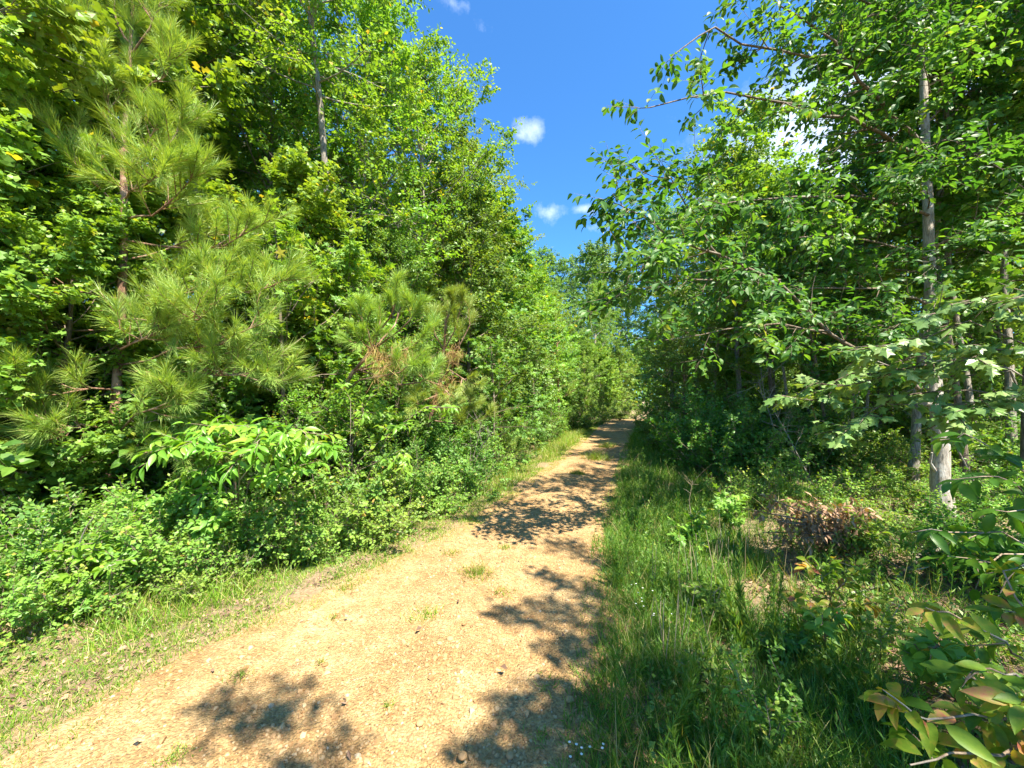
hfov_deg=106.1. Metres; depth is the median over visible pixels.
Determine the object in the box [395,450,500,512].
shrub
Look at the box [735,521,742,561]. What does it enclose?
tall weed
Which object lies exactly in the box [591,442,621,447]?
grass tuft
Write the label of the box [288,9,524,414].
hardwood tree
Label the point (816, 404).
sweetgum tree
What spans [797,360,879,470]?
bare shrub
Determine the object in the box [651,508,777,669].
dry stalks
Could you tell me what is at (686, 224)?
slender tree
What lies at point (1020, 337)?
hardwood tree
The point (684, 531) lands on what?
seedling
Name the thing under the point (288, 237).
sapling
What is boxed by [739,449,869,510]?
shrub
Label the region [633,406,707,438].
shrub
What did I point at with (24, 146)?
sweetgum tree
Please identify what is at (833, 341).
slender tree
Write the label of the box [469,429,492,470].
bare stick
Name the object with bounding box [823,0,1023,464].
slender tree
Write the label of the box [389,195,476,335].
hardwood tree
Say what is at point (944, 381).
hardwood tree
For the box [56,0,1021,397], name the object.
sky
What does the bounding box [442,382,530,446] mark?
shrub
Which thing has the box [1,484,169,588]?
shrub
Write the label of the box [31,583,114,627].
seedling
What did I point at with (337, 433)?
bare shrub
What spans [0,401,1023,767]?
ground
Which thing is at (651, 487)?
tall weed
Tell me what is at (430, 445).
shrub
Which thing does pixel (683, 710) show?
tall weed
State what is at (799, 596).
sapling
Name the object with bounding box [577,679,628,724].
grass tuft
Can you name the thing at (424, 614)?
grass tuft
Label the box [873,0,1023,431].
slender tree
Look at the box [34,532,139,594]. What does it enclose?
shrub
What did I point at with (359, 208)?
hardwood tree
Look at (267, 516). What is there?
seedling
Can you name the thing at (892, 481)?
shrub
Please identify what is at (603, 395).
pine tree
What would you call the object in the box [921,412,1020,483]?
shrub
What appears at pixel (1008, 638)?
ground cover
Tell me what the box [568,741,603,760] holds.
daisy plant
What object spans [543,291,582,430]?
pine tree
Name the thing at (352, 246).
sapling
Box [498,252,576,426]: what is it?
sweetgum tree
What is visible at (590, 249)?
oak tree
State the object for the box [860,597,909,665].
shrub
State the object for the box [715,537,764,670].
tall weed
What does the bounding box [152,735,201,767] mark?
grass tuft
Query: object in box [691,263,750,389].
slender tree
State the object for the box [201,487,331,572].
shrub
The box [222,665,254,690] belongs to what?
grass tuft
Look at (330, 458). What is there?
shrub
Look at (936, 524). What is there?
shrub
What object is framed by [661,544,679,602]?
tall weed
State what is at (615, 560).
tall weed
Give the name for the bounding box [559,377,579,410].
sweetgum tree
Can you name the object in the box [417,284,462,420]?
pine tree
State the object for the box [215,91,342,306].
hardwood tree
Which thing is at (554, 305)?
hardwood tree
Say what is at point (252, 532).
shrub
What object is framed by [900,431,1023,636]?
persimmon sapling
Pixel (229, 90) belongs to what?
hardwood tree
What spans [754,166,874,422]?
slender tree
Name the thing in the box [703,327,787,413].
sweetgum tree
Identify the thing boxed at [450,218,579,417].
hardwood tree
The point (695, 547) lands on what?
tall weed
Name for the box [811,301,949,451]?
hardwood tree
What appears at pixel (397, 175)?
hardwood tree
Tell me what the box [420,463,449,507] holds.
seedling
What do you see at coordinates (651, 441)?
shrub
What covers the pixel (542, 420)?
shrub
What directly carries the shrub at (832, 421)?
on the ground at (310, 591)
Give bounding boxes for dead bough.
[744,492,882,556]
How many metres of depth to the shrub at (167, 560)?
3.36 m
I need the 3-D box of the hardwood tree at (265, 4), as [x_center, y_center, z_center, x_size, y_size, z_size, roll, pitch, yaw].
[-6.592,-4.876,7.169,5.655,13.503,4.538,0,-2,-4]
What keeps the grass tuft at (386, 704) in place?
on the road
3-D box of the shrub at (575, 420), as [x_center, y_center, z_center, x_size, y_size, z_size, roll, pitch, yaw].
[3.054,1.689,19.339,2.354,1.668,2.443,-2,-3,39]
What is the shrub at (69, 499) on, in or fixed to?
on the ground at (310, 591)
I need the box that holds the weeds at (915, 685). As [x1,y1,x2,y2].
[605,446,1023,767]
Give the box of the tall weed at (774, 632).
[767,572,784,670]
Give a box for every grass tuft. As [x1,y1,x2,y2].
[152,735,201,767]
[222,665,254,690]
[325,612,339,620]
[333,581,354,589]
[383,697,395,710]
[400,603,445,626]
[439,547,460,557]
[456,558,501,581]
[488,585,523,597]
[497,543,514,549]
[523,721,554,749]
[528,670,566,698]
[560,468,585,475]
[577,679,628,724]
[578,446,617,462]
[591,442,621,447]
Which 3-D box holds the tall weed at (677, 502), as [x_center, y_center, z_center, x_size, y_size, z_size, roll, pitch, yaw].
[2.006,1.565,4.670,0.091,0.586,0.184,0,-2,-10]
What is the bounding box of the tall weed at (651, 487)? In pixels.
[644,467,657,508]
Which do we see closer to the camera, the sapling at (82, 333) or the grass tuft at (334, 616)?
the grass tuft at (334, 616)
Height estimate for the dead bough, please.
0.853 m
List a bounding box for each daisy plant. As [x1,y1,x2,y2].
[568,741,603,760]
[630,583,652,610]
[635,603,671,632]
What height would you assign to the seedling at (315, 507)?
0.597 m
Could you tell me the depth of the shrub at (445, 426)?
8.12 m
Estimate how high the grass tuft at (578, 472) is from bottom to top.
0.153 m
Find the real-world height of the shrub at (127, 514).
0.976 m
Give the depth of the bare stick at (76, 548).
2.96 m
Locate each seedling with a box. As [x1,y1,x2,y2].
[0,506,74,567]
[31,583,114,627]
[113,517,177,565]
[179,493,243,567]
[256,500,286,549]
[289,496,327,524]
[340,482,379,520]
[385,485,410,515]
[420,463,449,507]
[666,506,713,556]
[672,632,739,695]
[681,577,735,622]
[706,482,749,534]
[747,610,835,662]
[794,604,857,663]
[833,507,892,557]
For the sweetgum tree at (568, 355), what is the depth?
24.82 m
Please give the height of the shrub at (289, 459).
2.116 m
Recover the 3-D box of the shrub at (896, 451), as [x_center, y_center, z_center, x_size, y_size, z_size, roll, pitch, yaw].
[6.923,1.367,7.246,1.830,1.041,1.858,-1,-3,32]
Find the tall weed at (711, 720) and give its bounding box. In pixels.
[683,655,726,751]
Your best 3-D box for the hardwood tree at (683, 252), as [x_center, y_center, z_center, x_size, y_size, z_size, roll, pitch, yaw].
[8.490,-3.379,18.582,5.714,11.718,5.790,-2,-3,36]
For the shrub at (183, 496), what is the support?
on the ground at (310, 591)
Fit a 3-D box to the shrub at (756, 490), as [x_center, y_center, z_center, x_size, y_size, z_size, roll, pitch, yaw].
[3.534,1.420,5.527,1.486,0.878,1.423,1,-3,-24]
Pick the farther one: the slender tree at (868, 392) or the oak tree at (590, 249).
the oak tree at (590, 249)
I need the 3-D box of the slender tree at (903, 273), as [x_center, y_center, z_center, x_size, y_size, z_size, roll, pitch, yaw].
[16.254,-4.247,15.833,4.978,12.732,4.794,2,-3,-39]
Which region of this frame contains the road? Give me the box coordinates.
[0,418,645,767]
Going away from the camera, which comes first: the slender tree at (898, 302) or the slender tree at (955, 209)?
the slender tree at (955, 209)
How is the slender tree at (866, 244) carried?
on the ground at (310, 591)
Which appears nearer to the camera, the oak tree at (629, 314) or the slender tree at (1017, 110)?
the slender tree at (1017, 110)
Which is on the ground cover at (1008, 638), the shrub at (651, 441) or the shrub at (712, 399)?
the shrub at (712, 399)
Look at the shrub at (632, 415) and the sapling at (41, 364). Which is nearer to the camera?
the sapling at (41, 364)
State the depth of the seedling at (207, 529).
3.63 m
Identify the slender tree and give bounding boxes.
[666,127,794,415]
[684,85,833,412]
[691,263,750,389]
[692,224,811,384]
[710,188,824,415]
[725,159,831,406]
[727,175,902,477]
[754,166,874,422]
[758,0,1023,485]
[788,171,921,455]
[791,181,880,415]
[801,0,996,455]
[811,173,973,453]
[816,0,1023,486]
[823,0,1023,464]
[842,0,1023,487]
[849,218,944,435]
[865,184,945,412]
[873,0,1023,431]
[889,0,1023,470]
[909,179,1022,398]
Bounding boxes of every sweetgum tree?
[0,0,118,435]
[0,172,223,539]
[4,3,229,403]
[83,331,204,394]
[157,139,400,488]
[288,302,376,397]
[365,357,402,404]
[415,178,564,425]
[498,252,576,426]
[542,317,594,416]
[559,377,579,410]
[581,340,628,416]
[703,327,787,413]
[748,350,799,410]
[789,335,871,422]
[948,367,1002,429]
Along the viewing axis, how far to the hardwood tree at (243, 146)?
10.05 m
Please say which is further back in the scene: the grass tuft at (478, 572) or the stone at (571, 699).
the grass tuft at (478, 572)
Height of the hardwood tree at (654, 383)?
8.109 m
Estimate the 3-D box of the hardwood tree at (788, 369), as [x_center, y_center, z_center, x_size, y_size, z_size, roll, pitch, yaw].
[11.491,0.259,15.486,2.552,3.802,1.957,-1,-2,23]
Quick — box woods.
[82,328,1023,409]
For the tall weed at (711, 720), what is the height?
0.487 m
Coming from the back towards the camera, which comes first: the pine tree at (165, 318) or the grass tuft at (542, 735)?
the pine tree at (165, 318)
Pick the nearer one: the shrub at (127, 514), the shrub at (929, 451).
the shrub at (127, 514)
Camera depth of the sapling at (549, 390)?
15.36 m
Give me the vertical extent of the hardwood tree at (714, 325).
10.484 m
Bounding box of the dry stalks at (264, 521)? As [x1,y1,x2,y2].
[176,475,449,574]
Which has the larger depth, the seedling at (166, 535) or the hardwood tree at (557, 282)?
the hardwood tree at (557, 282)
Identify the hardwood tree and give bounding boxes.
[0,0,163,251]
[0,0,303,384]
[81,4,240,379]
[101,126,258,352]
[109,0,307,384]
[113,5,279,320]
[117,0,398,368]
[135,0,312,270]
[194,0,436,358]
[198,0,472,362]
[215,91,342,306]
[219,300,252,364]
[274,132,404,344]
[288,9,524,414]
[344,222,464,447]
[357,146,451,379]
[372,176,562,448]
[386,114,544,430]
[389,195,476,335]
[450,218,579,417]
[524,279,589,415]
[535,285,564,374]
[536,267,578,378]
[564,277,634,393]
[567,328,615,418]
[603,192,721,412]
[609,339,641,412]
[623,309,706,412]
[625,281,757,431]
[632,203,745,396]
[643,139,798,411]
[693,343,743,408]
[764,350,817,409]
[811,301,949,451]
[858,326,946,430]
[893,253,952,356]
[898,258,1023,389]
[921,233,1023,436]
[924,343,976,415]
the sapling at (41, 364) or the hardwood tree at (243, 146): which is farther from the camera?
the hardwood tree at (243, 146)
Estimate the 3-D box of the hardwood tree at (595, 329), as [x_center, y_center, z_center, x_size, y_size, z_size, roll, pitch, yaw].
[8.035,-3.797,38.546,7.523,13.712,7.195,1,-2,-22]
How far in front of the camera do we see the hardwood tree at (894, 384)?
13.42 m
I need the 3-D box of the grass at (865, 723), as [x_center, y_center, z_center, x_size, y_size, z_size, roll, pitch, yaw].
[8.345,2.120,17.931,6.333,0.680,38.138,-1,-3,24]
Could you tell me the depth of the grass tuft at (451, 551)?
3.97 m
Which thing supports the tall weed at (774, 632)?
on the ground at (310, 591)
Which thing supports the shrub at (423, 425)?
on the ground at (310, 591)
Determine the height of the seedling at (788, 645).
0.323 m
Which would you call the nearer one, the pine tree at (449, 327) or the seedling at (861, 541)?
the seedling at (861, 541)
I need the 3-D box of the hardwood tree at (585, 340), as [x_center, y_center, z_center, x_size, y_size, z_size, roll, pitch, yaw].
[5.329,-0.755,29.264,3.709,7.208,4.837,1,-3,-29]
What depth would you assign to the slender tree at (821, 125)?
10.35 m
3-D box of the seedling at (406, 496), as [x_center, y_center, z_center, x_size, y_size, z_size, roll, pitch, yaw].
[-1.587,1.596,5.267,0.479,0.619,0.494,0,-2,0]
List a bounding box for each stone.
[416,719,423,726]
[446,636,453,640]
[458,751,466,760]
[506,750,513,759]
[566,696,573,702]
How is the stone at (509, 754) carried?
on the road
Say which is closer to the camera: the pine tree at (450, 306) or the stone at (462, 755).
the stone at (462, 755)
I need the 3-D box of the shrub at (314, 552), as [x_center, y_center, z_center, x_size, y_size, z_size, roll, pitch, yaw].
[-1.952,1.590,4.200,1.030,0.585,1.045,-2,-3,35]
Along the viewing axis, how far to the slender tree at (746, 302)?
17.35 m
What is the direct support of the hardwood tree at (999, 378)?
on the ground at (310, 591)
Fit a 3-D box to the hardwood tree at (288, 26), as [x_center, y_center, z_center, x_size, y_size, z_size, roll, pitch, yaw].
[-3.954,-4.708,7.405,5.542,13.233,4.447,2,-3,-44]
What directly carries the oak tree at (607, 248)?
on the ground at (310, 591)
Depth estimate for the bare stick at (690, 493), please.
4.06 m
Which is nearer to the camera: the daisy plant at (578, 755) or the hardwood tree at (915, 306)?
the daisy plant at (578, 755)
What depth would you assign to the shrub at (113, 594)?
2.91 m
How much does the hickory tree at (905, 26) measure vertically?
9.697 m
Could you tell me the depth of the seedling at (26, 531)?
3.18 m
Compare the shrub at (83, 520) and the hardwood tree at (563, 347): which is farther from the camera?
the hardwood tree at (563, 347)
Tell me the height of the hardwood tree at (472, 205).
7.658 m
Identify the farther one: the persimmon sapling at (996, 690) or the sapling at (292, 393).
the sapling at (292, 393)
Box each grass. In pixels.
[545,419,1023,767]
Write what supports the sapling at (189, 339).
on the ground at (310, 591)
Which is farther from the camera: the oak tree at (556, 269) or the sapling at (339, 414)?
the oak tree at (556, 269)
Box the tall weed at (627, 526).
[624,506,640,545]
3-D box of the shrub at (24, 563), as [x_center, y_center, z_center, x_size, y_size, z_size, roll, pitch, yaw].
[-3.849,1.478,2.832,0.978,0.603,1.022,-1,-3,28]
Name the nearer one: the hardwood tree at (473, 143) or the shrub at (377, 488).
the shrub at (377, 488)
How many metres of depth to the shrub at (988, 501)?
5.03 m
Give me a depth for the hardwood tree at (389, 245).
8.35 m
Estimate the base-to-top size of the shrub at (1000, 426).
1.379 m
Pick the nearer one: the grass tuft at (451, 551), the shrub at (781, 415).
the grass tuft at (451, 551)
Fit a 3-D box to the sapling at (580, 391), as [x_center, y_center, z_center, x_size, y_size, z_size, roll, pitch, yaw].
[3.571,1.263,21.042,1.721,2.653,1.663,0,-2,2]
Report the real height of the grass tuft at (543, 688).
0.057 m
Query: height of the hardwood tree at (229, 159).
12.018 m
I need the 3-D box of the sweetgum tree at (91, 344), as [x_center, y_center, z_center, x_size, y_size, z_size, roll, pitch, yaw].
[-7.681,-2.291,5.865,5.276,8.189,4.842,0,-2,-11]
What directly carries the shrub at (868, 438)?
on the ground at (310, 591)
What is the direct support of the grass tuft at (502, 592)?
on the road
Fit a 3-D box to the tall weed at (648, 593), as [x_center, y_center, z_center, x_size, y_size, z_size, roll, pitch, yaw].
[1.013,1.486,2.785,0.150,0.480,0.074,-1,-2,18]
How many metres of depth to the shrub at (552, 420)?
14.39 m
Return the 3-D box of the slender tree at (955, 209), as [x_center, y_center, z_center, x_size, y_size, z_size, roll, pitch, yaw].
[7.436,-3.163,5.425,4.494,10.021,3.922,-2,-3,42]
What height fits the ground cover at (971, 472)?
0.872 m
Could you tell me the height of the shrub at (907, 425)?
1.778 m
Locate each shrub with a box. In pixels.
[0,311,308,536]
[0,356,246,518]
[0,369,214,511]
[0,375,131,531]
[0,478,169,606]
[0,521,114,638]
[0,539,68,621]
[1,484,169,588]
[8,468,286,596]
[13,374,287,511]
[13,523,209,633]
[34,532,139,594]
[72,341,306,414]
[78,376,314,506]
[99,493,281,585]
[118,475,233,545]
[139,530,266,614]
[143,366,369,501]
[146,483,313,575]
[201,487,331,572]
[223,374,410,500]
[230,462,391,566]
[268,456,443,556]
[269,353,449,478]
[281,503,386,564]
[308,431,458,534]
[309,482,428,557]
[316,398,366,466]
[358,388,475,473]
[370,455,481,520]
[395,377,507,470]
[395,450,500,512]
[411,430,511,500]
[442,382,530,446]
[453,430,522,474]
[462,411,496,471]
[470,382,551,440]
[486,383,566,437]
[495,416,543,461]
[501,408,561,450]
[519,387,570,432]
[536,419,568,439]
[555,402,594,431]
[578,409,609,424]
[595,396,633,420]
[609,401,644,419]
[630,395,682,428]
[633,389,719,452]
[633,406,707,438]
[638,393,681,417]
[641,385,798,478]
[647,399,734,465]
[671,382,776,439]
[679,401,817,483]
[705,453,831,515]
[708,387,787,422]
[714,386,882,480]
[720,640,809,758]
[728,353,814,474]
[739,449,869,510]
[748,384,846,430]
[750,372,815,492]
[756,398,919,475]
[763,404,883,454]
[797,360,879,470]
[803,404,899,439]
[821,430,960,484]
[821,460,929,505]
[854,478,1003,544]
[860,402,997,459]
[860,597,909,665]
[873,486,1023,602]
[883,331,1010,492]
[884,430,1017,484]
[888,621,999,688]
[917,453,1023,510]
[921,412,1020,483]
[925,413,1019,436]
[979,412,1019,460]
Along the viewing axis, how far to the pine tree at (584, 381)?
21.34 m
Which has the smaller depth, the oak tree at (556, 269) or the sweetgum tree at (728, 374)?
the sweetgum tree at (728, 374)
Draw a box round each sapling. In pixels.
[0,305,122,539]
[4,232,161,418]
[87,279,242,437]
[131,412,344,521]
[164,187,407,510]
[232,226,419,481]
[249,383,355,503]
[299,376,392,508]
[326,378,460,494]
[451,323,551,472]
[516,348,568,436]
[535,384,570,436]
[562,383,593,424]
[758,277,1023,449]
[777,556,889,632]
[858,557,1023,767]
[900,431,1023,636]
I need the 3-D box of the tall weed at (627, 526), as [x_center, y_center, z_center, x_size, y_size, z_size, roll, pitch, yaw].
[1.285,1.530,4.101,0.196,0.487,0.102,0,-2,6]
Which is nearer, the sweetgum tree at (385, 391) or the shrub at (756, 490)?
the shrub at (756, 490)
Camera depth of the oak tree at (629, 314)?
57.85 m
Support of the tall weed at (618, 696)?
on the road
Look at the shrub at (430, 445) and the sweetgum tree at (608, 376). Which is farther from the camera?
the sweetgum tree at (608, 376)
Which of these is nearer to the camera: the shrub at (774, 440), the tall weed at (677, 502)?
the tall weed at (677, 502)
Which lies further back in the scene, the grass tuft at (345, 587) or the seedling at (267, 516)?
the seedling at (267, 516)
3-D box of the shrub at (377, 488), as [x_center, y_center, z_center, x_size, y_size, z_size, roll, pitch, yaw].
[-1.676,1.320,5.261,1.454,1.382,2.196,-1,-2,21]
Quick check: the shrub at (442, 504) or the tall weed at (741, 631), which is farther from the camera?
the shrub at (442, 504)
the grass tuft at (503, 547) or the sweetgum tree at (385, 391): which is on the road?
the grass tuft at (503, 547)
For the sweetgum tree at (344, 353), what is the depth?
8.65 m
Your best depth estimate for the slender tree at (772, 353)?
15.29 m
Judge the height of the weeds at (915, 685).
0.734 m
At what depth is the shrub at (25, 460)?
4.07 m
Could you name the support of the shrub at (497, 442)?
on the ground at (310, 591)
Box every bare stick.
[56,515,94,593]
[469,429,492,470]
[681,467,707,525]
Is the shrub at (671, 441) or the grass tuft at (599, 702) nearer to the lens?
the grass tuft at (599, 702)
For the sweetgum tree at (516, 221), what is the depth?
12.29 m
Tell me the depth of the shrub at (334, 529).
3.99 m
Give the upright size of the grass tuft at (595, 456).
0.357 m
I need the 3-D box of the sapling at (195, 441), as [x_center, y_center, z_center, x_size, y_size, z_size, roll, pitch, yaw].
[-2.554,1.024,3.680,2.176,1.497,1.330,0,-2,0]
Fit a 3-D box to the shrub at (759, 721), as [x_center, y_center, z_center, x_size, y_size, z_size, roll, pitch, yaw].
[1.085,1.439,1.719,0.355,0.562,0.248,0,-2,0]
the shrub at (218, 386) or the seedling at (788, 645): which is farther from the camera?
the shrub at (218, 386)
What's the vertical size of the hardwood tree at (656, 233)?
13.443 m
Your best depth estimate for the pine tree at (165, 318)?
4.06 m
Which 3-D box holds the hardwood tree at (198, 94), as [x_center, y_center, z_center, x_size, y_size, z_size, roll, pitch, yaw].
[-8.462,-4.508,8.942,5.372,12.828,4.311,-1,-2,16]
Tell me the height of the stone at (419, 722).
0.024 m
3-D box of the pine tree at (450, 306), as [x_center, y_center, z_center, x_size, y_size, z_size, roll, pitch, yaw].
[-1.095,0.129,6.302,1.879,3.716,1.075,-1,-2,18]
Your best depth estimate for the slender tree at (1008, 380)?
6.92 m
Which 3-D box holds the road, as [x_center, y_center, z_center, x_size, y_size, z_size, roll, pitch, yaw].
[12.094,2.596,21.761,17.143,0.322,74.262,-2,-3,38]
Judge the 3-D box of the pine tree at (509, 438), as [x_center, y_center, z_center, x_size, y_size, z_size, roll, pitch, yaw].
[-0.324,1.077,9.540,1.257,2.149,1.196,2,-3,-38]
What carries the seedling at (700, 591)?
on the ground at (310, 591)
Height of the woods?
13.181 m
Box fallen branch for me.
[851,546,940,593]
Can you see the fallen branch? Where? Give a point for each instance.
(909, 567)
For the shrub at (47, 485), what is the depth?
4.14 m
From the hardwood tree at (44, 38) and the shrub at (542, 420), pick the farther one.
the shrub at (542, 420)
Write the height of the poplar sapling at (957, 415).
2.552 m
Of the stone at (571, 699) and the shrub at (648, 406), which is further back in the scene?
the shrub at (648, 406)
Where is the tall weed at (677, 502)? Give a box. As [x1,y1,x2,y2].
[673,491,679,526]
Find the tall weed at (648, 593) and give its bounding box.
[642,558,662,615]
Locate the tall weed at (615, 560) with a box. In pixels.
[611,540,627,586]
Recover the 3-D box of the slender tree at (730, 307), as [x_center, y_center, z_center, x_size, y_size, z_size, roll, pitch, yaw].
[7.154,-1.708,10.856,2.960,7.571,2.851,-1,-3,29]
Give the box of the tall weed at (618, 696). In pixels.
[607,620,630,746]
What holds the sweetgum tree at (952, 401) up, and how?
on the ground at (310, 591)
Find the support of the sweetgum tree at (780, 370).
on the ground at (310, 591)
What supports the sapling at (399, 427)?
on the ground at (310, 591)
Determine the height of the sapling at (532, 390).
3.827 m
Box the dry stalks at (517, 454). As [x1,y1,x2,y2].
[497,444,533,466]
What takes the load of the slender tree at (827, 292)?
on the ground at (310, 591)
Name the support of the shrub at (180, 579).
on the ground at (310, 591)
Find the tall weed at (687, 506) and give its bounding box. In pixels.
[685,486,695,521]
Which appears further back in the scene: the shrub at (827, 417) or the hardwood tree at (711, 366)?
the hardwood tree at (711, 366)
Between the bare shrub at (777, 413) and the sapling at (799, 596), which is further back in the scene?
the bare shrub at (777, 413)
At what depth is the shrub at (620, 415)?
29.02 m
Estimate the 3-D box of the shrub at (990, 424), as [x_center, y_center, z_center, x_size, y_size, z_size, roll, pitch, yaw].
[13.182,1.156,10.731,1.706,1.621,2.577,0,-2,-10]
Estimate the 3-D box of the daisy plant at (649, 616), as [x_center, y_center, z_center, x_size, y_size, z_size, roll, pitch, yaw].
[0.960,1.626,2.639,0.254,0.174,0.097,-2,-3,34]
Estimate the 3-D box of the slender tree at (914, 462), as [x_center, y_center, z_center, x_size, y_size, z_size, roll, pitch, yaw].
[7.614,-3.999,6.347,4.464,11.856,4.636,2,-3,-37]
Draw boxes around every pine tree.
[0,0,323,529]
[326,265,447,503]
[400,281,498,462]
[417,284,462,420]
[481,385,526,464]
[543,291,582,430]
[572,372,599,423]
[593,385,612,421]
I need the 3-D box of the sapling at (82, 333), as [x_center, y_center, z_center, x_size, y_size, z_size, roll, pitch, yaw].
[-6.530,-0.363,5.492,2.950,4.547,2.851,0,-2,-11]
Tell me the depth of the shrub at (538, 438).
12.28 m
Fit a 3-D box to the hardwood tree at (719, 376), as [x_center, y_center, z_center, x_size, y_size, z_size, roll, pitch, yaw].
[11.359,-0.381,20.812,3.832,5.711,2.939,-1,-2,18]
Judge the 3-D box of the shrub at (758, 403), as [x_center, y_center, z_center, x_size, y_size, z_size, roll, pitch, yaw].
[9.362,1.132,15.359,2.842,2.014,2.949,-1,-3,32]
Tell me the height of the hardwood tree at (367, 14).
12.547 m
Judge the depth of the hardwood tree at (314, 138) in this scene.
8.78 m
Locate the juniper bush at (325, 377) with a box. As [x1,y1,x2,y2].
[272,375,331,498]
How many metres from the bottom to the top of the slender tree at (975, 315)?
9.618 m
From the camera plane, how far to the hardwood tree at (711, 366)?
12.28 m
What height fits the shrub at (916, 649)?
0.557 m
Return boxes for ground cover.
[0,429,569,680]
[623,446,1023,767]
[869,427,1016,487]
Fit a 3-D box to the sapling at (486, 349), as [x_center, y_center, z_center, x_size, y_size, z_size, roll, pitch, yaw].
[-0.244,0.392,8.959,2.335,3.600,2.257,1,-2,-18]
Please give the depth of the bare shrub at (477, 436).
7.74 m
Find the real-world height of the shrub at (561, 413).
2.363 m
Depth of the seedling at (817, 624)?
2.24 m
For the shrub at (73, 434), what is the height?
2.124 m
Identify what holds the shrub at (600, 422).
on the ground at (310, 591)
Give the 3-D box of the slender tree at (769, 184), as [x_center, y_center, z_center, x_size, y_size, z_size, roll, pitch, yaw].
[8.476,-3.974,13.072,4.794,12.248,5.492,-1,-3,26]
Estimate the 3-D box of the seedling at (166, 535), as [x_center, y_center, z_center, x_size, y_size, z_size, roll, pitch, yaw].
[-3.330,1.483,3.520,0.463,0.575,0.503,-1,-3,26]
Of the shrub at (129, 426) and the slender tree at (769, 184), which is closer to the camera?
the shrub at (129, 426)
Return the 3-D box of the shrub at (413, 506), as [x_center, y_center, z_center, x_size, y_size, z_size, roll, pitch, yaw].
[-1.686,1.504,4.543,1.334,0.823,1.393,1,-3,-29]
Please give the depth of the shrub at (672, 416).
9.65 m
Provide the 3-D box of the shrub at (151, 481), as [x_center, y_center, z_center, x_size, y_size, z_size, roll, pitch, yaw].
[-4.330,0.868,5.814,2.816,1.923,2.713,1,-3,-23]
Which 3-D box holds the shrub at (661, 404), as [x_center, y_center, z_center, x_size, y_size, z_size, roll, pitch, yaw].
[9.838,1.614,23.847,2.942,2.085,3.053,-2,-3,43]
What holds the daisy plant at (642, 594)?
on the ground at (310, 591)
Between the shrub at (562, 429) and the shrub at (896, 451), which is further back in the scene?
the shrub at (562, 429)
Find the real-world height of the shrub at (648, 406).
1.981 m
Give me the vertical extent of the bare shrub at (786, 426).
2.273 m
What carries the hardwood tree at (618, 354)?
on the ground at (310, 591)
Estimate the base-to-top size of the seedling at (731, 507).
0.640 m
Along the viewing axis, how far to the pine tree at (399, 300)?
4.97 m
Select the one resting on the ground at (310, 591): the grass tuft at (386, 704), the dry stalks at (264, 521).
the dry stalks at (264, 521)
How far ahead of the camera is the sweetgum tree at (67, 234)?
4.19 m
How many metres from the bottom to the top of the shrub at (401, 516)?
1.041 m
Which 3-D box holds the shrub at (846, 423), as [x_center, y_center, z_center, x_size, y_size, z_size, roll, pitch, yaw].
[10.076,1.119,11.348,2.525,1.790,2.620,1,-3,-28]
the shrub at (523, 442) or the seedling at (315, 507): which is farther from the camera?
the shrub at (523, 442)
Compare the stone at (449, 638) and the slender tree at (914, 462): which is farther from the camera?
the slender tree at (914, 462)
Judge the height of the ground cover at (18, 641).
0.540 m
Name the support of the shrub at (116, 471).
on the ground at (310, 591)
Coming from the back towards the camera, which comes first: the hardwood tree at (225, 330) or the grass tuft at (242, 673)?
the hardwood tree at (225, 330)
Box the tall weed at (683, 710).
[661,650,702,762]
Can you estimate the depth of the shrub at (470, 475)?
6.41 m
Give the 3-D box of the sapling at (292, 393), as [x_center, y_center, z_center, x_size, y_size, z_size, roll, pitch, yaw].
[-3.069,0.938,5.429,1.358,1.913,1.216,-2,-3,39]
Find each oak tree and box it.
[533,243,596,373]
[554,237,621,385]
[565,240,644,385]
[599,266,654,406]
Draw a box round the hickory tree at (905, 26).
[556,0,1023,519]
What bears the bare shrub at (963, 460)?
on the ground at (310, 591)
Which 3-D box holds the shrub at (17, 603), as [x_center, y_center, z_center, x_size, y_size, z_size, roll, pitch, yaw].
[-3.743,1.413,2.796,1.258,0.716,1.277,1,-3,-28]
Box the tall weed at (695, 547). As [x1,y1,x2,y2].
[686,527,701,578]
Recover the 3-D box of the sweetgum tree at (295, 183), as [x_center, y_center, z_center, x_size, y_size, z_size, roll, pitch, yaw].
[-3.980,-1.185,7.028,3.999,6.206,3.669,-2,-3,36]
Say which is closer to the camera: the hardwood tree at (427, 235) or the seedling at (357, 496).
the seedling at (357, 496)
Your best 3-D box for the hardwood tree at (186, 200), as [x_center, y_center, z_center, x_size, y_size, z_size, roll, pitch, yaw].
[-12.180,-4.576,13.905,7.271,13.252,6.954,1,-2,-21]
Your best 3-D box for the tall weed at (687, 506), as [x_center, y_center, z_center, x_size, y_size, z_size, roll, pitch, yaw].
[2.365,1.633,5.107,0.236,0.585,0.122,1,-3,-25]
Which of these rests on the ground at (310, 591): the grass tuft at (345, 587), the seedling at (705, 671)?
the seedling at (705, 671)

